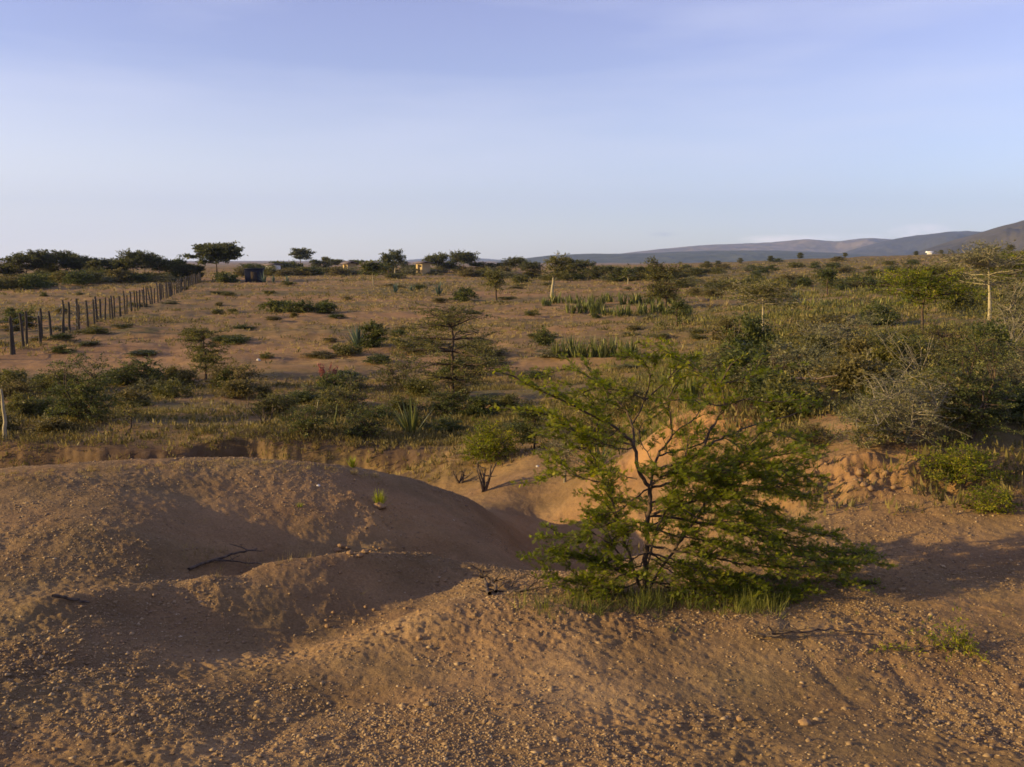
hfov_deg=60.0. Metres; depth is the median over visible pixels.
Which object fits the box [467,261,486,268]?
acacia tree
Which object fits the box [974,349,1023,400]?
leafy shrub
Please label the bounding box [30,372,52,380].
brush bush
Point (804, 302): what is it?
sisal plant
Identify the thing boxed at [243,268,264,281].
black shed
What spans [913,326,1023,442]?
leafy shrub
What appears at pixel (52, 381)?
brush bush
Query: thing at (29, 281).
dark bush
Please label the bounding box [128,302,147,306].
plain shrub
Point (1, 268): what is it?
acacia tree
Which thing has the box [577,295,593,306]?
sisal plant
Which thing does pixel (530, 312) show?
plain shrub
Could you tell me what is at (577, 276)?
bush
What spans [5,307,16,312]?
plain shrub
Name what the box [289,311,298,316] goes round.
plain shrub
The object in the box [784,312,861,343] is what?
bank bush
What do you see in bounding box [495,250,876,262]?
hills
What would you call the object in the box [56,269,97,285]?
dark bush
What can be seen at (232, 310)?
plain shrub
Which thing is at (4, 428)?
bent pole
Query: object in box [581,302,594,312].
sisal plant
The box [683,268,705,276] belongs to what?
bush
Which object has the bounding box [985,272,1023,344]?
leafy shrub
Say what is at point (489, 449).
feathery shrub
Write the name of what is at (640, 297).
sisal plant
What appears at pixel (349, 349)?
leafy shrub
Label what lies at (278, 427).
brush herbs
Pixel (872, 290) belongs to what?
hillside shrub
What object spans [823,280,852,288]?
hillside shrub
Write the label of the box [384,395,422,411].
brush bush
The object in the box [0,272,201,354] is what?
wire fence
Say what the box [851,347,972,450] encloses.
twiggy shrub
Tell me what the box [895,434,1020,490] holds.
feathery shrub
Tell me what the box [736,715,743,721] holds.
stone
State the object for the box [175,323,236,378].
acacia shrub
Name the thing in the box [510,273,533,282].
bush
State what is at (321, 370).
flowering aloe
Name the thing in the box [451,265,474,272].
bush
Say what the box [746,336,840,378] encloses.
bank bush
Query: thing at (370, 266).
pale trunk tree
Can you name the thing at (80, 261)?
acacia tree
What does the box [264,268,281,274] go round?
bush
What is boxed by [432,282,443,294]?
agave
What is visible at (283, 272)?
bush
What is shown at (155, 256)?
acacia tree
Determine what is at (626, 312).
sisal plant
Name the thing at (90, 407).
leafy shrub
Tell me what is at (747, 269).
hillside shrub
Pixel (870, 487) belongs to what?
earth clod
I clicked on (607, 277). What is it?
bush
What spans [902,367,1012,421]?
bank bush
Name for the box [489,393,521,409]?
brush bush
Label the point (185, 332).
plain shrub
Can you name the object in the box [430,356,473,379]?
brush bush
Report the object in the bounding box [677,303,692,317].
sisal plant
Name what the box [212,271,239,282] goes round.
round bush
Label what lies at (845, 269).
hillside shrub
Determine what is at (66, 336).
plain shrub
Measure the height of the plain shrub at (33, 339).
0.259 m
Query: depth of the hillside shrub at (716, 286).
79.04 m
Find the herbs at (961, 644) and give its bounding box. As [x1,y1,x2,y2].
[869,602,991,664]
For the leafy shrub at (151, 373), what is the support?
on the ground at (520, 511)
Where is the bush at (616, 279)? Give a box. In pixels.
[601,271,625,280]
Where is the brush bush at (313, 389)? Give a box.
[295,383,323,398]
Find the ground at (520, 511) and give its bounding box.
[0,251,1023,766]
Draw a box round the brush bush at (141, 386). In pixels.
[123,377,169,392]
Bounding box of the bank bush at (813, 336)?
[777,334,849,355]
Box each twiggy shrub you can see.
[794,315,871,351]
[825,396,909,448]
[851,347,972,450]
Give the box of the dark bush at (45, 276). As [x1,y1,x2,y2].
[25,271,58,287]
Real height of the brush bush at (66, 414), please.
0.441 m
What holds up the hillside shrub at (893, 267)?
on the ground at (520, 511)
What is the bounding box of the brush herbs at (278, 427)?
[0,366,620,466]
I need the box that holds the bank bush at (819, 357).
[784,338,845,381]
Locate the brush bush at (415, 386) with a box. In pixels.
[400,372,438,396]
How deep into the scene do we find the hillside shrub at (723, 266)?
189.65 m
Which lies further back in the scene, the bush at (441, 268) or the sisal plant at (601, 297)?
the bush at (441, 268)
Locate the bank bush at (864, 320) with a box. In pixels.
[845,306,909,339]
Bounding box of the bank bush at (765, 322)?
[734,312,775,333]
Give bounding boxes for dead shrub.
[248,400,275,423]
[453,468,472,483]
[470,564,557,594]
[472,460,498,492]
[876,318,961,375]
[985,308,1023,344]
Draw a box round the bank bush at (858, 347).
[836,333,885,358]
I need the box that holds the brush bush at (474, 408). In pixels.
[455,393,503,418]
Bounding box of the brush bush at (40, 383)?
[27,377,61,391]
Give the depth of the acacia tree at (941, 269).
39.06 m
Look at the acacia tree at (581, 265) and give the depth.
120.91 m
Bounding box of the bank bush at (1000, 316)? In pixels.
[979,298,1023,323]
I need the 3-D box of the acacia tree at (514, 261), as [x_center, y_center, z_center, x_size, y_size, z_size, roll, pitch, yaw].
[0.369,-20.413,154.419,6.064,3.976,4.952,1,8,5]
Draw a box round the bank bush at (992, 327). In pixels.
[962,318,1016,359]
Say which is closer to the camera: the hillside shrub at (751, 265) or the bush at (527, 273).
the bush at (527, 273)
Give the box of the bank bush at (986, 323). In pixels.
[965,308,1010,338]
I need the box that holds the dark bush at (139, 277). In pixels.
[120,273,154,281]
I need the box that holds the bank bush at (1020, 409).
[980,381,1023,420]
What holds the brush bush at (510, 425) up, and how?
on the ground at (520, 511)
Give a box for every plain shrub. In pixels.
[0,324,28,331]
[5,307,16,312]
[28,335,50,341]
[38,291,48,295]
[43,324,73,330]
[44,344,78,352]
[47,333,76,339]
[54,307,71,312]
[71,340,101,345]
[79,326,112,333]
[107,323,136,328]
[123,349,159,354]
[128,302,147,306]
[158,299,182,303]
[177,327,200,335]
[210,291,226,293]
[210,309,224,313]
[212,334,236,342]
[214,301,223,305]
[214,334,252,340]
[218,336,248,343]
[221,291,233,295]
[226,308,237,312]
[230,324,255,328]
[260,352,274,358]
[261,290,276,293]
[263,316,285,320]
[279,281,296,284]
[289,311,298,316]
[298,349,338,357]
[319,337,341,341]
[327,313,348,317]
[362,353,394,363]
[388,328,408,335]
[396,326,413,329]
[404,346,435,353]
[413,284,429,288]
[429,297,451,301]
[475,356,510,364]
[482,350,507,355]
[497,296,515,298]
[508,286,524,287]
[523,310,541,315]
[524,333,558,337]
[533,349,567,357]
[591,311,601,317]
[609,364,640,369]
[623,325,644,330]
[648,333,668,338]
[687,329,704,333]
[688,333,710,338]
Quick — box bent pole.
[0,389,6,437]
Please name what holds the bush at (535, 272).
on the ground at (520, 511)
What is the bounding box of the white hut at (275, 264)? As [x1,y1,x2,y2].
[264,263,281,269]
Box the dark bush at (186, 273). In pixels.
[167,270,194,280]
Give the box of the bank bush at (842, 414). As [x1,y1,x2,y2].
[822,380,898,434]
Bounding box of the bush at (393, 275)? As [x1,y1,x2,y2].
[383,272,407,278]
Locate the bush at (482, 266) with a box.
[474,265,493,269]
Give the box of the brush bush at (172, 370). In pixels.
[162,364,181,379]
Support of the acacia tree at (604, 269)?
on the ground at (520, 511)
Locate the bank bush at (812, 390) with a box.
[752,367,841,421]
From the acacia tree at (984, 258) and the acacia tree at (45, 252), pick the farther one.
the acacia tree at (45, 252)
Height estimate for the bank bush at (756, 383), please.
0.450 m
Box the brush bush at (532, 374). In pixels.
[521,369,552,379]
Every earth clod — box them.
[334,547,341,551]
[856,469,863,475]
[860,482,867,486]
[867,485,874,490]
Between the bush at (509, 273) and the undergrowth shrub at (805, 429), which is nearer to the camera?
the undergrowth shrub at (805, 429)
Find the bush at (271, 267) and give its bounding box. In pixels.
[255,265,277,272]
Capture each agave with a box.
[257,272,266,281]
[346,322,369,346]
[393,284,399,292]
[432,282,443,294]
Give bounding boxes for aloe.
[317,362,337,384]
[576,435,611,468]
[704,297,730,307]
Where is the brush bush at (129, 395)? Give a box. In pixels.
[111,387,154,404]
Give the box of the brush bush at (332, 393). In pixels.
[316,386,350,397]
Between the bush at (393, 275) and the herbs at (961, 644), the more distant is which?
the bush at (393, 275)
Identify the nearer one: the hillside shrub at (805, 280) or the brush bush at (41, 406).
the brush bush at (41, 406)
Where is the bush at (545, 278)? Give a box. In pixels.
[537,275,556,280]
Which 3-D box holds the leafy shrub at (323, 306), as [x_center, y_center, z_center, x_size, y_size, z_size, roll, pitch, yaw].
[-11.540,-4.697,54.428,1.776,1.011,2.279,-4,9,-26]
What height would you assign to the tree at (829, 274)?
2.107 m
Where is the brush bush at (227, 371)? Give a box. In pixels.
[210,366,235,388]
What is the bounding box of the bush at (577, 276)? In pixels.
[572,273,589,279]
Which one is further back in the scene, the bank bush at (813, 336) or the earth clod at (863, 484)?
the bank bush at (813, 336)
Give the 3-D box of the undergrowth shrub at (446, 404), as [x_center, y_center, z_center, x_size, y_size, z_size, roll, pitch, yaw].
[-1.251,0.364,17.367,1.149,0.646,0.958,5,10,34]
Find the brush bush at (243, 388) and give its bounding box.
[214,377,261,398]
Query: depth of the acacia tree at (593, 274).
116.78 m
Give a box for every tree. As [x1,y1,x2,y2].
[0,252,48,273]
[0,262,27,277]
[0,263,12,273]
[17,248,58,270]
[36,259,62,271]
[49,249,88,270]
[52,256,97,270]
[81,259,108,272]
[92,258,123,269]
[104,259,132,270]
[109,247,155,271]
[124,253,165,269]
[139,258,173,272]
[157,258,182,277]
[170,257,186,270]
[177,263,206,275]
[178,240,247,272]
[189,264,205,277]
[264,260,292,268]
[288,247,316,262]
[308,259,320,267]
[320,256,333,267]
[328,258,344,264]
[343,259,367,268]
[356,259,392,285]
[379,252,398,273]
[382,297,507,395]
[386,249,406,273]
[399,261,409,270]
[422,252,447,268]
[439,262,457,272]
[445,248,480,269]
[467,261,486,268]
[482,268,508,302]
[485,263,496,268]
[500,255,530,268]
[515,261,543,272]
[540,251,572,297]
[558,256,578,273]
[570,259,596,272]
[584,265,602,278]
[594,264,618,273]
[608,267,629,275]
[619,264,636,283]
[627,266,648,276]
[638,256,690,306]
[641,268,659,279]
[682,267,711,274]
[702,261,711,267]
[714,273,814,329]
[766,255,774,261]
[796,252,803,257]
[810,266,842,294]
[862,266,993,329]
[891,260,987,302]
[927,239,1023,319]
[978,247,1023,289]
[1005,244,1016,250]
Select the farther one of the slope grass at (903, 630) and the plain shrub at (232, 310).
the plain shrub at (232, 310)
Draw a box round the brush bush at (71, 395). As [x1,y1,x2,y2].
[54,391,95,402]
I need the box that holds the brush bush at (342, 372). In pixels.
[325,371,351,383]
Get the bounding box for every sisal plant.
[378,400,395,416]
[391,399,432,432]
[540,296,553,305]
[546,334,579,357]
[548,291,564,302]
[565,298,584,313]
[566,291,581,303]
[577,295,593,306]
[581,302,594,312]
[587,300,603,313]
[590,293,607,303]
[593,334,617,357]
[598,301,613,315]
[604,291,619,301]
[611,333,641,357]
[612,303,631,316]
[619,292,643,304]
[626,301,645,314]
[631,290,645,302]
[636,301,652,313]
[644,292,662,303]
[648,300,669,312]
[659,362,684,384]
[662,303,675,315]
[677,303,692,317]
[678,375,699,399]
[797,298,817,304]
[811,300,829,306]
[873,296,892,304]
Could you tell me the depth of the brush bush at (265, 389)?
20.73 m
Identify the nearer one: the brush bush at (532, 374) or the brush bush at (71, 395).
the brush bush at (71, 395)
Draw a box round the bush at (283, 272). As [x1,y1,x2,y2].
[273,269,295,276]
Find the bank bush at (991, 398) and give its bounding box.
[935,374,1023,425]
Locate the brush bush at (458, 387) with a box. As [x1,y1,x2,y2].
[445,381,473,395]
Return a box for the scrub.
[0,254,1023,481]
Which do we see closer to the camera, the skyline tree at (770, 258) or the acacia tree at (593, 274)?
the acacia tree at (593, 274)
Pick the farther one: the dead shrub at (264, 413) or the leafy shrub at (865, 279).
the leafy shrub at (865, 279)
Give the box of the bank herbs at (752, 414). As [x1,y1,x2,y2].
[596,325,1023,554]
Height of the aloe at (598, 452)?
0.414 m
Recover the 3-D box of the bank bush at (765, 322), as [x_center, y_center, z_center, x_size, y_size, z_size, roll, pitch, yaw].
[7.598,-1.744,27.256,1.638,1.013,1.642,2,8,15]
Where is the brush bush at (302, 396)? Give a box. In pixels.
[278,389,315,403]
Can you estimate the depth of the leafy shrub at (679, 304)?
36.08 m
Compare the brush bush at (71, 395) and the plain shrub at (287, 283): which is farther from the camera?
the plain shrub at (287, 283)
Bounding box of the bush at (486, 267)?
[481,266,503,275]
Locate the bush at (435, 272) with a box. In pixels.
[418,269,446,274]
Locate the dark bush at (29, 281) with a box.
[13,272,50,288]
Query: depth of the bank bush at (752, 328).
18.49 m
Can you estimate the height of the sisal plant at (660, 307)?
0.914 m
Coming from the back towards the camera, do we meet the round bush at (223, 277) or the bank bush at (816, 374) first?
the round bush at (223, 277)
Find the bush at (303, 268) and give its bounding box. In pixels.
[294,264,315,274]
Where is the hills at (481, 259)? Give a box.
[405,257,503,260]
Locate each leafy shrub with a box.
[0,306,47,328]
[28,344,131,423]
[100,353,188,386]
[201,358,269,391]
[255,298,293,312]
[280,297,315,312]
[312,299,340,312]
[328,341,368,355]
[355,319,389,348]
[369,350,432,389]
[389,333,440,351]
[439,339,506,356]
[449,286,480,302]
[449,347,517,378]
[507,402,558,451]
[529,324,558,345]
[664,296,692,325]
[817,271,882,285]
[901,318,1023,373]
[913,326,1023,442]
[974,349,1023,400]
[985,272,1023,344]
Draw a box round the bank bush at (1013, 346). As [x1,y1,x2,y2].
[960,337,1023,356]
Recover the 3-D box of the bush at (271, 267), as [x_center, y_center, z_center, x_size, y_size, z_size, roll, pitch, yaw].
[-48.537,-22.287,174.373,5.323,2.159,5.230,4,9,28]
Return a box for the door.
[251,272,256,281]
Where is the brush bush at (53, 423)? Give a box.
[23,415,78,434]
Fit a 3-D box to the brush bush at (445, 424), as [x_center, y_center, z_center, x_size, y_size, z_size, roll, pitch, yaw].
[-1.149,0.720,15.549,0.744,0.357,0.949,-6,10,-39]
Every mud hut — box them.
[340,261,357,269]
[413,261,433,274]
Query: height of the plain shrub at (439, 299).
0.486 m
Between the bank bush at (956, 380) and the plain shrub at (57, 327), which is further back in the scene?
the plain shrub at (57, 327)
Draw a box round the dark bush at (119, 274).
[102,267,133,282]
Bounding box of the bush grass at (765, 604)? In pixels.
[505,572,818,631]
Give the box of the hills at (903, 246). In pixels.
[843,231,979,255]
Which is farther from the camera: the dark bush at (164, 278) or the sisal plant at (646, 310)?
the dark bush at (164, 278)
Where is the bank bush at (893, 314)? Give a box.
[855,300,902,325]
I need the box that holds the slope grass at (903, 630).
[801,582,1021,678]
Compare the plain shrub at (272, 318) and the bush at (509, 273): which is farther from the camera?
the bush at (509, 273)
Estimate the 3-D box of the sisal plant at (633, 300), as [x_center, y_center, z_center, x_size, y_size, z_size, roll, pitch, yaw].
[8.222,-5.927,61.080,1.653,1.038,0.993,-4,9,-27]
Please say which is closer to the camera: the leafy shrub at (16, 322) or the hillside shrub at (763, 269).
the leafy shrub at (16, 322)
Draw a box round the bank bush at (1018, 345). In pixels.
[1006,335,1023,355]
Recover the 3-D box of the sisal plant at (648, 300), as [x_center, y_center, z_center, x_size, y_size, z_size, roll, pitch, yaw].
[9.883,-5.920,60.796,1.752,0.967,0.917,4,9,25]
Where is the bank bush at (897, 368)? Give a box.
[878,354,918,381]
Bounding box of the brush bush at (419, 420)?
[401,414,425,428]
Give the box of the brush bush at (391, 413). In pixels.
[361,404,402,419]
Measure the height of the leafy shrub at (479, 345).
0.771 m
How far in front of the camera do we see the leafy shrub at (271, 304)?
55.55 m
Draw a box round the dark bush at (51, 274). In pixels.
[43,271,64,282]
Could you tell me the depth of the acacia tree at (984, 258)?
23.92 m
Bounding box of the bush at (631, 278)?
[618,274,643,281]
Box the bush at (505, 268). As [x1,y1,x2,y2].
[494,265,511,272]
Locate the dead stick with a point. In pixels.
(67, 598)
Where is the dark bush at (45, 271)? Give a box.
[32,269,53,281]
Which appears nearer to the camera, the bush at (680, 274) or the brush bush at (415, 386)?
the brush bush at (415, 386)
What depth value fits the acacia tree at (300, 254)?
269.02 m
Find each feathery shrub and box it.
[457,416,521,466]
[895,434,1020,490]
[959,481,1023,516]
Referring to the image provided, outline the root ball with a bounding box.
[373,502,386,509]
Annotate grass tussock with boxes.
[347,455,358,467]
[372,489,386,503]
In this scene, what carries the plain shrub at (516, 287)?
on the ground at (520, 511)
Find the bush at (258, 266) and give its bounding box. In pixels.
[247,263,265,268]
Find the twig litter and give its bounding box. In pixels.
[7,486,1007,757]
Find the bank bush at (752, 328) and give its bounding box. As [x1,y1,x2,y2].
[712,308,781,350]
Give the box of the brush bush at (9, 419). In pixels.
[0,411,26,430]
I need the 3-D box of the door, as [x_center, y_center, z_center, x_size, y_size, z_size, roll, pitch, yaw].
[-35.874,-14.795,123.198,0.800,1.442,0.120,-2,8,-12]
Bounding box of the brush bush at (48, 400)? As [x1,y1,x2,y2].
[34,396,59,415]
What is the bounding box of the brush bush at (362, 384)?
[342,373,372,390]
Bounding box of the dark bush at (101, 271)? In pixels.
[96,268,125,281]
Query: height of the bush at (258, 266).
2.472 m
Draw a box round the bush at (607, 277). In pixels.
[599,272,623,280]
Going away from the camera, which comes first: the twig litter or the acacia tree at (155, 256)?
the twig litter
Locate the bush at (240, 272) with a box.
[233,267,244,276]
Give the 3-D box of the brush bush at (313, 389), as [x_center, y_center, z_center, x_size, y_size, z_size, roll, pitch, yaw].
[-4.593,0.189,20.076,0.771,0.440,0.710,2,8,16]
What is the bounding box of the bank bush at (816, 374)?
[803,363,847,391]
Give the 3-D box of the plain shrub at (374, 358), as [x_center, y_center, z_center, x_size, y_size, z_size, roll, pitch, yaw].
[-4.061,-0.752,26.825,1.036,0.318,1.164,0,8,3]
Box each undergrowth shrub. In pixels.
[0,373,49,398]
[0,390,48,417]
[249,391,300,415]
[276,400,345,437]
[311,371,356,392]
[317,371,373,417]
[337,401,390,439]
[422,386,468,415]
[574,412,618,450]
[598,377,647,417]
[685,347,735,376]
[727,343,803,396]
[777,417,840,449]
[837,329,888,355]
[876,321,958,347]
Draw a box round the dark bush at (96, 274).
[78,269,105,283]
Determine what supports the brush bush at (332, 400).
on the ground at (520, 511)
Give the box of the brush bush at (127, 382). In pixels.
[100,370,140,385]
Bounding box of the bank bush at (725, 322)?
[703,316,747,343]
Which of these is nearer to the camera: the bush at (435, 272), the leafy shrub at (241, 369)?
the leafy shrub at (241, 369)
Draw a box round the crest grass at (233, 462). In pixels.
[0,458,381,484]
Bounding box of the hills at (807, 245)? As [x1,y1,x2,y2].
[621,238,891,253]
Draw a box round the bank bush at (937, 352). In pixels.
[915,340,1003,378]
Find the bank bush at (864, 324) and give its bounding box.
[838,307,885,339]
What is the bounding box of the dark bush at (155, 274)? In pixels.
[144,272,171,278]
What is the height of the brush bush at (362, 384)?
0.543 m
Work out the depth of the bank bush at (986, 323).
15.92 m
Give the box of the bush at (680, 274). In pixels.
[675,272,689,277]
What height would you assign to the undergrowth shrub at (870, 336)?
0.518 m
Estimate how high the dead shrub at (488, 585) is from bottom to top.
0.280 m
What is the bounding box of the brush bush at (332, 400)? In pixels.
[311,393,351,406]
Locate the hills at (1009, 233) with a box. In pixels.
[909,220,1023,254]
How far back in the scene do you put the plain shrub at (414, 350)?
29.49 m
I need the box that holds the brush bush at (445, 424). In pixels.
[420,414,470,432]
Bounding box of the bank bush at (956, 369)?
[900,356,1000,395]
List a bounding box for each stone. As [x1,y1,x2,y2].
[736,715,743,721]
[798,718,812,725]
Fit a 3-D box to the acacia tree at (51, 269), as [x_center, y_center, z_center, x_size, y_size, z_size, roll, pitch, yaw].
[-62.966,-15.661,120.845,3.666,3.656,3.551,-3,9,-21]
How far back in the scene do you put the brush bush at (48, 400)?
17.28 m
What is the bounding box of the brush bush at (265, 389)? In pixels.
[250,384,275,396]
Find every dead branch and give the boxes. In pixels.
[187,544,279,570]
[747,607,873,636]
[790,370,837,379]
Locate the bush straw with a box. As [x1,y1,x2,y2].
[511,589,776,624]
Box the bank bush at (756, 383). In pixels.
[735,366,801,402]
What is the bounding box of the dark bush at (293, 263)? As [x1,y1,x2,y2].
[283,259,303,268]
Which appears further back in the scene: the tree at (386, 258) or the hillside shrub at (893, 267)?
the tree at (386, 258)
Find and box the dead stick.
[52,594,89,602]
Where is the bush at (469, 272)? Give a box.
[457,268,480,276]
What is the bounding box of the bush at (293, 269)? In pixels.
[282,267,300,274]
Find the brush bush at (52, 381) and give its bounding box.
[39,370,79,389]
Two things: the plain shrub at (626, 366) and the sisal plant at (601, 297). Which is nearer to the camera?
the plain shrub at (626, 366)
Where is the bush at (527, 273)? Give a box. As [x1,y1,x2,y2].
[519,271,541,277]
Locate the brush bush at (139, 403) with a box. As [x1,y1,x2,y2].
[113,398,155,408]
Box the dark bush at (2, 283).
[0,279,14,289]
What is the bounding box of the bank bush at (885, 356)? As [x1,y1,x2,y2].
[861,329,935,374]
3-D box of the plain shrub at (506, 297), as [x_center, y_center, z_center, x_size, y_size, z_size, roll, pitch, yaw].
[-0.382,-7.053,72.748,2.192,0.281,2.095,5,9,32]
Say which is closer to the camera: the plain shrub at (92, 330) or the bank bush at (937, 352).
the bank bush at (937, 352)
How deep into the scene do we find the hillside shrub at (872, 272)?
112.80 m
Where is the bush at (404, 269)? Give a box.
[396,266,420,274]
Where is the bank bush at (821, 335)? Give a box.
[798,323,850,363]
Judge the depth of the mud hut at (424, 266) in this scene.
175.67 m
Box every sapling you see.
[110,397,145,428]
[532,418,587,482]
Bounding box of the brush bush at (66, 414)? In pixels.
[49,397,94,420]
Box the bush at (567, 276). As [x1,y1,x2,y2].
[555,273,574,280]
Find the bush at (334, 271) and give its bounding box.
[327,266,347,274]
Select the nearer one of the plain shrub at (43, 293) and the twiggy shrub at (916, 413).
the twiggy shrub at (916, 413)
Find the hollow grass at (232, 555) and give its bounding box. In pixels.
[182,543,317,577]
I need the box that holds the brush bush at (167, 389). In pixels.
[147,377,194,397]
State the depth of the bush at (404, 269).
174.82 m
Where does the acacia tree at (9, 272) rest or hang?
on the ground at (520, 511)
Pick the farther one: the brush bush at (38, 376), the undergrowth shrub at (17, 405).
the brush bush at (38, 376)
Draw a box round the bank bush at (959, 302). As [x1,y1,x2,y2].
[937,282,991,312]
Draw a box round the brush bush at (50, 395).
[45,383,69,397]
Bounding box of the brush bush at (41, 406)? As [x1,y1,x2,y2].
[24,396,48,415]
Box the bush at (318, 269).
[304,266,326,274]
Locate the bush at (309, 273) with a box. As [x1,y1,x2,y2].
[300,269,321,274]
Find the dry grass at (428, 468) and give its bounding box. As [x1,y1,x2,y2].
[0,256,1018,483]
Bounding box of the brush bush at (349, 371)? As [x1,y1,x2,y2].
[312,368,362,378]
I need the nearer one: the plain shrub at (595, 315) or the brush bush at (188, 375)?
the brush bush at (188, 375)
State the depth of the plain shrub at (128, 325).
40.72 m
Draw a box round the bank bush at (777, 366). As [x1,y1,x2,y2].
[757,354,805,374]
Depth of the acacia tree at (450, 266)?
192.06 m
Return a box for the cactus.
[566,334,599,357]
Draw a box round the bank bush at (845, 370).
[810,350,901,394]
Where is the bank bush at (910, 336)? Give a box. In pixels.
[880,333,943,363]
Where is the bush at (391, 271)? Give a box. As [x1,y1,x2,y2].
[379,267,398,273]
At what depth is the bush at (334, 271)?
172.69 m
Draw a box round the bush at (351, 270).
[339,266,361,275]
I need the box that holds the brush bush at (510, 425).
[502,420,531,430]
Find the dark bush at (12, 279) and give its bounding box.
[0,275,22,288]
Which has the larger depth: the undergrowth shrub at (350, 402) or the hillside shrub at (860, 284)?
the hillside shrub at (860, 284)
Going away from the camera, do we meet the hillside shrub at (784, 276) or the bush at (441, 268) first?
the hillside shrub at (784, 276)
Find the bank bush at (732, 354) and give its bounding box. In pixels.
[699,338,783,385]
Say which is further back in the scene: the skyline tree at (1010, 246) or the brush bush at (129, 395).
the skyline tree at (1010, 246)
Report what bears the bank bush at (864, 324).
on the ground at (520, 511)
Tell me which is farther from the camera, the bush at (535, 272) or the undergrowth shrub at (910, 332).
the bush at (535, 272)
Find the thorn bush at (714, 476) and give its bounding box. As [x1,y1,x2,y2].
[489,335,898,611]
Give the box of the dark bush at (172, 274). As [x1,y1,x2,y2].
[161,270,184,278]
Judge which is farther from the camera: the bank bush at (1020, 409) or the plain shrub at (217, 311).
the plain shrub at (217, 311)
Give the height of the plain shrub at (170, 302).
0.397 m
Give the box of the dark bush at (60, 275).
[52,270,71,283]
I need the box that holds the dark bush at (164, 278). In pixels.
[149,273,186,282]
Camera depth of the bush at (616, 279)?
112.84 m
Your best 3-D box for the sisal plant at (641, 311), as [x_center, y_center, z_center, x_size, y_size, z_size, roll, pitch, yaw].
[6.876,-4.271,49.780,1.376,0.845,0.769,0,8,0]
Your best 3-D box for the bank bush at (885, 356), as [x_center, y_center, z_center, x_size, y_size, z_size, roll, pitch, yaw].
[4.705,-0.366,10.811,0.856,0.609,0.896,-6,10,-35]
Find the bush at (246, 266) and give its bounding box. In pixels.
[232,263,254,269]
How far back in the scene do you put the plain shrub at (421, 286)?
94.50 m
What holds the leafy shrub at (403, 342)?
on the ground at (520, 511)
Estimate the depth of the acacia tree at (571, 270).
121.88 m
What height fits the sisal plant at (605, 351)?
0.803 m
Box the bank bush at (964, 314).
[952,298,985,327]
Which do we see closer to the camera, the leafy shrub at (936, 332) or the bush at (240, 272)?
the leafy shrub at (936, 332)
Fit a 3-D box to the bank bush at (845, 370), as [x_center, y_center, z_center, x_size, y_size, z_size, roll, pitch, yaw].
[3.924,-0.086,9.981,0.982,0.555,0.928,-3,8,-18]
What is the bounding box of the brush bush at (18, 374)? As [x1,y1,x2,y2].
[0,366,36,386]
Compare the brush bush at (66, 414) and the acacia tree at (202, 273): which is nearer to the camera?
the brush bush at (66, 414)
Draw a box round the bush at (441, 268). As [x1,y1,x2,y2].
[430,264,451,271]
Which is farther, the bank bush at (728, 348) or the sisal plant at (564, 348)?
the sisal plant at (564, 348)
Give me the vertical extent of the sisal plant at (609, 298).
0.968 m
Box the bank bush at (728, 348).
[710,342,766,364]
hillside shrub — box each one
[674,281,700,287]
[686,287,703,295]
[699,288,725,297]
[702,279,723,286]
[702,280,724,289]
[703,283,723,290]
[709,266,725,273]
[713,263,730,269]
[718,284,743,289]
[723,280,744,284]
[741,267,752,270]
[741,278,765,282]
[744,264,756,269]
[745,271,764,277]
[751,265,773,272]
[766,264,780,270]
[770,277,794,286]
[780,274,795,280]
[786,261,804,267]
[792,274,810,278]
[793,276,814,286]
[806,261,822,267]
[813,284,825,292]
[822,262,841,267]
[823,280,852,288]
[830,256,846,260]
[833,283,850,289]
[837,267,852,272]
[848,281,876,287]
[860,268,883,275]
[864,287,883,293]
[880,278,896,286]
[882,260,898,264]
[882,265,900,272]
[905,260,919,264]
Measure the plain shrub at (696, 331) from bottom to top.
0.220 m
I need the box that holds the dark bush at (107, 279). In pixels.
[94,274,118,282]
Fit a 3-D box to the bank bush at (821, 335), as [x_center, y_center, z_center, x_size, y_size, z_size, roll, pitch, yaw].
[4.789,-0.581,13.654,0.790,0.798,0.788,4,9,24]
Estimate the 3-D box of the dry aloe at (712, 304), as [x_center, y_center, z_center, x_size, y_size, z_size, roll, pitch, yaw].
[12.261,-4.848,52.887,1.908,0.729,1.030,0,8,0]
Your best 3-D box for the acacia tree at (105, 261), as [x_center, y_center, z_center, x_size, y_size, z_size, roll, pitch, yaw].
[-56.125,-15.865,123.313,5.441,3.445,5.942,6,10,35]
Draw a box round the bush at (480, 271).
[473,268,487,275]
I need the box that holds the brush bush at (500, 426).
[482,422,515,429]
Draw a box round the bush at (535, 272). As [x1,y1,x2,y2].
[521,268,541,277]
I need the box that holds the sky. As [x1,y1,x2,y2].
[0,0,1023,260]
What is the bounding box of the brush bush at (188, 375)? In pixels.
[174,366,202,385]
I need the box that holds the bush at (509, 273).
[498,269,520,278]
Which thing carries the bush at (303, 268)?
on the ground at (520, 511)
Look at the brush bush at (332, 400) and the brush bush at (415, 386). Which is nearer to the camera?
the brush bush at (332, 400)

